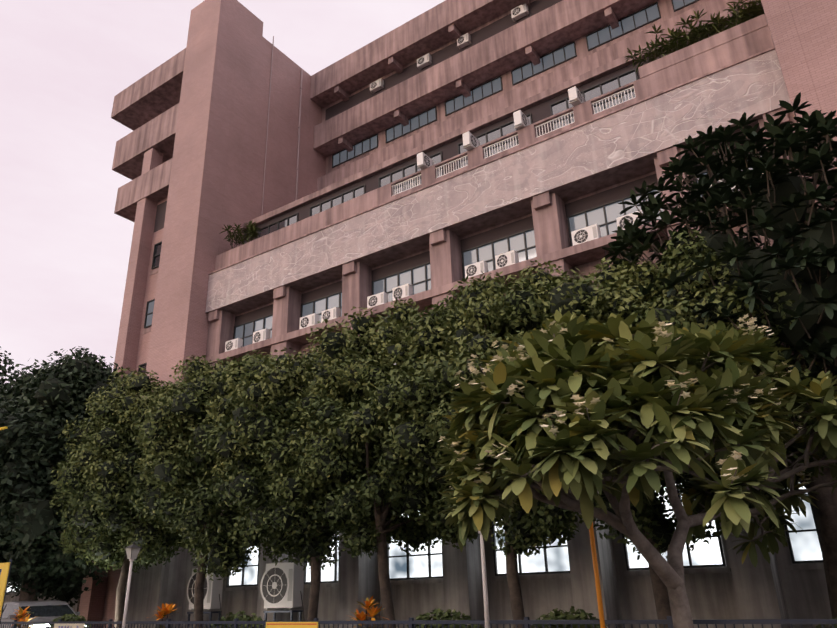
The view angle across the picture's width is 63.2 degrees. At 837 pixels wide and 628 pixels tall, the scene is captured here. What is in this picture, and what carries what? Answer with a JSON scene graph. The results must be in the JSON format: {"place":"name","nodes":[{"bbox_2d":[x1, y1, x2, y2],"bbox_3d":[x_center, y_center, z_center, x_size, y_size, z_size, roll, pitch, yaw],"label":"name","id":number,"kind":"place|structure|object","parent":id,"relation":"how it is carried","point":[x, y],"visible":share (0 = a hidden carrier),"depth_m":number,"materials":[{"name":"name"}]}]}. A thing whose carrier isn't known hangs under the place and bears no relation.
{"place":"outdoors","nodes":[
{"label":"outdoors","id":0,"kind":"place"},
{"bbox_2d":[0,0,444,390],"label":"sky","id":1,"kind":"structure","parent":0,"point":[65,250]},
{"bbox_2d":[816,617,836,627],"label":"shrub","id":2,"kind":"object","parent":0,"point":[824,626],"visible":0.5,"depth_m":9.79,"materials":[{"name":"green plant"}]},
{"label":"ground","id":3,"kind":"structure","parent":0,"visible":0},
{"bbox_2d":[11,606,34,627],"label":"croton","id":4,"kind":"object","parent":3,"relation":"on","point":[21,615],"visible":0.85,"depth_m":21.15,"materials":[{"name":"orange plant"}]},
{"bbox_2d":[0,346,66,587],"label":"tree","id":5,"kind":"object","parent":3,"relation":"on","point":[5,371],"visible":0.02,"depth_m":32.20,"materials":[{"name":"green plant"}]},
{"bbox_2d":[0,600,86,627],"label":"car","id":6,"kind":"object","parent":3,"relation":"on","point":[45,610],"visible":0.73,"depth_m":22.67,"materials":[{"name":"silver metal"}]},
{"bbox_2d":[40,446,82,611],"bbox_3d":[-19.055,11.372,39.621,12.289,13.150,11.987,1,-22,-8],"label":"tree","id":7,"kind":"object","parent":3,"relation":"on","point":[68,596],"visible":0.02,"depth_m":35.56,"materials":[{"name":"green plant"}]},
{"bbox_2d":[46,614,90,627],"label":"shrub","id":8,"kind":"object","parent":3,"relation":"on","point":[69,617],"visible":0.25,"depth_m":19.98,"materials":[{"name":"green plant"}]},
{"bbox_2d":[0,346,143,600],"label":"tree","id":9,"kind":"object","parent":3,"relation":"on","point":[52,398],"visible":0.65,"depth_m":25.05,"materials":[{"name":"green plant"}]},
{"bbox_2d":[49,366,223,627],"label":"tree","id":10,"kind":"object","parent":3,"relation":"on","point":[105,530],"visible":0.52,"depth_m":22.73,"materials":[{"name":"green plant"}]},
{"bbox_2d":[147,603,181,627],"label":"croton","id":11,"kind":"object","parent":3,"relation":"on","point":[164,611],"visible":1,"depth_m":17.46,"materials":[{"name":"orange plant"}]},
{"bbox_2d":[187,611,220,627],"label":"air conditioner stand","id":12,"kind":"object","parent":3,"relation":"on","point":[210,616],"visible":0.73,"depth_m":24.70,"materials":[{"name":"grey metal"}]},
{"bbox_2d":[187,568,222,616],"bbox_3d":[-7.872,10.806,25.055,1.492,2.725,0.575,-16,-26,31],"label":"air conditioner unit","id":13,"kind":"object","parent":3,"relation":"on","point":[213,595],"visible":0.46,"depth_m":24.93,"materials":[{"name":"white paint"}]},
{"bbox_2d":[128,350,306,627],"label":"tree","id":14,"kind":"object","parent":3,"relation":"on","point":[177,498],"visible":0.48,"depth_m":20.77,"materials":[{"name":"green plant"}]},
{"bbox_2d":[211,610,266,627],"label":"shrub","id":15,"kind":"object","parent":3,"relation":"on","point":[232,616],"visible":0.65,"depth_m":16.14,"materials":[{"name":"green plant"}]},
{"bbox_2d":[260,562,304,620],"bbox_3d":[-4.584,9.874,22.986,1.663,2.762,0.575,-16,-26,31],"label":"air conditioner unit","id":16,"kind":"object","parent":3,"relation":"on","point":[282,585],"visible":1,"depth_m":22.95,"materials":[{"name":"white paint"}]},
{"bbox_2d":[263,610,302,625],"bbox_3d":[-4.539,10.509,22.683,1.320,1.160,0.520,-16,-26,31],"label":"air conditioner stand","id":17,"kind":"object","parent":3,"relation":"on","point":[274,612],"visible":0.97,"depth_m":22.68,"materials":[{"name":"grey metal"}]},
{"bbox_2d":[201,332,417,620],"bbox_3d":[-3.149,5.097,19.990,7.143,9.120,6.330,-16,-26,31],"label":"tree","id":18,"kind":"object","parent":3,"relation":"on","point":[293,521],"visible":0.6,"depth_m":18.64,"materials":[{"name":"green plant"}]},
{"bbox_2d":[348,596,386,627],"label":"croton","id":19,"kind":"object","parent":3,"relation":"on","point":[363,616],"visible":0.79,"depth_m":13.96,"materials":[{"name":"orange plant"}]},
{"bbox_2d":[266,297,479,627],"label":"tree","id":20,"kind":"object","parent":3,"relation":"on","point":[390,497],"visible":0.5,"depth_m":17.40,"materials":[{"name":"green plant"}]},
{"bbox_2d":[4,0,836,627],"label":"building","id":21,"kind":"structure","parent":3,"relation":"on","point":[372,210],"depth_m":28.14,"materials":[{"name":"pink concrete"}]},
{"bbox_2d":[225,338,242,351],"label":"air conditioner unit","id":22,"kind":"object","parent":21,"relation":"on","point":[236,343],"visible":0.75,"depth_m":30.78,"materials":[{"name":"white paint"}]},
{"bbox_2d":[221,223,247,248],"bbox_3d":[-9.056,-3.800,33.310,1.396,1.518,1.364,-16,-26,31],"label":"plant","id":23,"kind":"object","parent":21,"relation":"on","point":[238,237],"visible":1,"depth_m":33.25,"materials":[{"name":"green plant"}]},
{"bbox_2d":[243,220,262,241],"bbox_3d":[-8.077,-3.885,32.828,0.940,1.257,1.461,9,-24,-25],"label":"plant","id":24,"kind":"object","parent":21,"relation":"on","point":[251,232],"visible":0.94,"depth_m":32.58,"materials":[{"name":"green plant"}]},
{"bbox_2d":[252,329,270,356],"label":"air conditioner unit","id":25,"kind":"object","parent":21,"relation":"on","point":[261,335],"visible":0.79,"depth_m":29.86,"materials":[{"name":"white paint"}]},
{"bbox_2d":[261,36,302,215],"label":"tower downpipes","id":26,"kind":"object","parent":21,"relation":"on","point":[299,128],"visible":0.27,"depth_m":40.53,"materials":[{"name":"grey"}]},
{"bbox_2d":[299,313,320,345],"bbox_3d":[-4.502,1.026,28.246,0.975,2.016,0.351,-16,-26,31],"label":"air conditioner unit","id":27,"kind":"object","parent":21,"relation":"on","point":[309,320],"visible":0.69,"depth_m":28.38,"materials":[{"name":"white paint"}]},
{"bbox_2d":[321,307,341,332],"bbox_3d":[-3.520,0.695,27.648,0.893,1.866,0.351,-16,-26,31],"label":"air conditioner unit","id":28,"kind":"object","parent":21,"relation":"on","point":[332,313],"visible":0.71,"depth_m":27.76,"materials":[{"name":"white paint"}]},
{"bbox_2d":[367,292,387,308],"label":"air conditioner unit","id":29,"kind":"object","parent":21,"relation":"on","point":[377,299],"visible":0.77,"depth_m":26.52,"materials":[{"name":"white paint"}]},
{"bbox_2d":[370,78,384,93],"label":"air conditioner unit","id":30,"kind":"object","parent":21,"relation":"attached to","point":[377,85],"visible":0.98,"depth_m":41.36,"materials":[{"name":"white paint"}]},
{"bbox_2d":[392,284,414,308],"bbox_3d":[-0.540,-0.089,25.750,0.858,2.069,0.351,-16,-26,31],"label":"air conditioner unit","id":31,"kind":"object","parent":21,"relation":"on","point":[403,291],"visible":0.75,"depth_m":25.91,"materials":[{"name":"white paint"}]},
{"bbox_2d":[417,53,432,69],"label":"air conditioner unit","id":32,"kind":"object","parent":21,"relation":"attached to","point":[424,61],"visible":0.92,"depth_m":39.55,"materials":[{"name":"white paint"}]},
{"bbox_2d":[417,152,433,169],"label":"air conditioner unit","id":33,"kind":"object","parent":21,"relation":"attached to","point":[424,160],"visible":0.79,"depth_m":27.08,"materials":[{"name":"white paint"}]},
{"bbox_2d":[457,33,471,48],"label":"air conditioner unit","id":34,"kind":"object","parent":21,"relation":"attached to","point":[464,40],"visible":0.96,"depth_m":38.17,"materials":[{"name":"white paint"}]},
{"bbox_2d":[462,131,479,149],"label":"air conditioner unit","id":35,"kind":"object","parent":21,"relation":"attached to","point":[470,141],"visible":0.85,"depth_m":25.94,"materials":[{"name":"white paint"}]},
{"bbox_2d":[465,260,487,278],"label":"air conditioner unit","id":36,"kind":"object","parent":21,"relation":"on","point":[474,269],"visible":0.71,"depth_m":24.21,"materials":[{"name":"white paint"}]},
{"bbox_2d":[495,250,521,276],"bbox_3d":[3.155,-1.153,23.431,0.860,2.047,0.351,-16,-26,31],"label":"air conditioner unit","id":37,"kind":"object","parent":21,"relation":"on","point":[506,259],"visible":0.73,"depth_m":23.59,"materials":[{"name":"white paint"}]},
{"bbox_2d":[511,3,530,21],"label":"air conditioner unit","id":38,"kind":"object","parent":21,"relation":"attached to","point":[519,12],"visible":0.92,"depth_m":36.35,"materials":[{"name":"white paint"}]},
{"bbox_2d":[513,110,529,129],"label":"air conditioner unit","id":39,"kind":"object","parent":21,"relation":"attached to","point":[521,119],"visible":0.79,"depth_m":24.85,"materials":[{"name":"white paint"}]},
{"bbox_2d":[568,86,584,106],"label":"air conditioner unit","id":40,"kind":"object","parent":21,"relation":"attached to","point":[576,97],"visible":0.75,"depth_m":23.73,"materials":[{"name":"white paint"}]},
{"bbox_2d":[571,224,608,266],"bbox_3d":[5.556,-1.842,21.924,0.999,2.037,0.351,-16,-26,31],"label":"air conditioner unit","id":41,"kind":"object","parent":21,"relation":"on","point":[586,234],"visible":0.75,"depth_m":22.08,"materials":[{"name":"white paint"}]},
{"bbox_2d":[616,210,656,260],"bbox_3d":[6.786,-2.230,21.164,0.942,1.929,0.351,-16,-26,31],"label":"air conditioner unit","id":42,"kind":"object","parent":21,"relation":"on","point":[631,218],"visible":0.44,"depth_m":21.39,"materials":[{"name":"white paint"}]},
{"bbox_2d":[624,24,683,72],"bbox_3d":[8.079,-8.800,23.223,1.478,1.315,1.805,7,-23,-20],"label":"planter plant","id":43,"kind":"object","parent":21,"relation":"on","point":[655,54],"visible":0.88,"depth_m":23.04,"materials":[{"name":"green plant"}]},
{"bbox_2d":[657,15,701,54],"bbox_3d":[8.637,-9.126,22.599,1.457,1.421,1.568,-9,-23,18],"label":"planter plant","id":44,"kind":"object","parent":21,"relation":"on","point":[688,37],"visible":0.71,"depth_m":22.55,"materials":[{"name":"green plant"}]},
{"bbox_2d":[679,9,729,45],"bbox_3d":[9.275,-9.154,22.258,1.836,1.180,1.493,-16,-26,31],"label":"planter plant","id":45,"kind":"object","parent":21,"relation":"on","point":[705,30],"visible":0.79,"depth_m":22.01,"materials":[{"name":"green plant"}]},
{"bbox_2d":[707,0,755,33],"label":"planter plant","id":46,"kind":"object","parent":21,"relation":"on","point":[737,20],"visible":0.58,"depth_m":21.64,"materials":[{"name":"green plant"}]},
{"bbox_2d":[722,0,764,27],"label":"planter plant","id":47,"kind":"object","parent":21,"relation":"on","point":[758,8],"visible":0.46,"depth_m":21.50,"materials":[{"name":"green plant"}]},
{"bbox_2d":[407,608,481,627],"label":"shrub","id":48,"kind":"object","parent":3,"relation":"on","point":[447,614],"visible":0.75,"depth_m":13.15,"materials":[{"name":"green plant"}]},
{"bbox_2d":[373,259,607,627],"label":"tree","id":49,"kind":"object","parent":3,"relation":"on","point":[483,317],"visible":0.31,"depth_m":15.66,"materials":[{"name":"green plant"}]},
{"bbox_2d":[531,606,607,627],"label":"shrub","id":50,"kind":"object","parent":3,"relation":"on","point":[581,614],"visible":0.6,"depth_m":11.79,"materials":[{"name":"green plant"}]},
{"bbox_2d":[509,229,823,627],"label":"tree","id":51,"kind":"object","parent":3,"relation":"on","point":[587,299],"visible":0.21,"depth_m":14.18,"materials":[{"name":"green plant"}]},
{"bbox_2d":[602,92,836,618],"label":"leaf tree","id":52,"kind":"object","parent":3,"relation":"on","point":[776,203],"visible":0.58,"depth_m":13.90,"materials":[{"name":"green plant"}]},
{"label":"road and pavements","id":53,"kind":"structure","parent":3,"relation":"on","visible":0},
{"bbox_2d":[0,559,11,623],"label":"yellow banner","id":54,"kind":"object","parent":53,"relation":"on","point":[5,568],"visible":1,"depth_m":17.50,"materials":[{"name":"orange"}]},
{"bbox_2d":[122,542,141,627],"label":"lamp post","id":55,"kind":"object","parent":53,"relation":"on","point":[132,551],"visible":1,"depth_m":17.45,"materials":[{"name":"white metal"}]},
{"bbox_2d":[1,616,836,627],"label":"fence","id":56,"kind":"object","parent":53,"relation":"on","point":[411,622],"visible":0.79,"depth_m":12.24,"materials":[{"name":"blue"}]},
{"bbox_2d":[54,624,84,627],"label":"notice sign","id":57,"kind":"object","parent":56,"relation":"attached to","point":[69,625],"visible":1,"depth_m":18.60,"materials":[{"name":"beige plastic"}]},
{"bbox_2d":[266,622,317,627],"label":"yellow warning sign","id":58,"kind":"object","parent":56,"relation":"attached to","point":[291,624],"visible":1,"depth_m":14.29,"materials":[{"name":"orange"}]},
{"bbox_2d":[478,530,489,627],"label":"lamp post","id":59,"kind":"object","parent":53,"relation":"on","point":[485,597],"visible":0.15,"depth_m":11.83,"materials":[{"name":"white metal"}]},
{"bbox_2d":[569,488,604,627],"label":"pole","id":60,"kind":"object","parent":53,"relation":"on","point":[597,579],"visible":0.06,"depth_m":10.65,"materials":[{"name":"orange metal"}]},
{"bbox_2d":[435,308,836,627],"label":"plumeria","id":61,"kind":"object","parent":53,"relation":"on","point":[618,410],"visible":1,"depth_m":8.29,"materials":[{"name":"green plant"}]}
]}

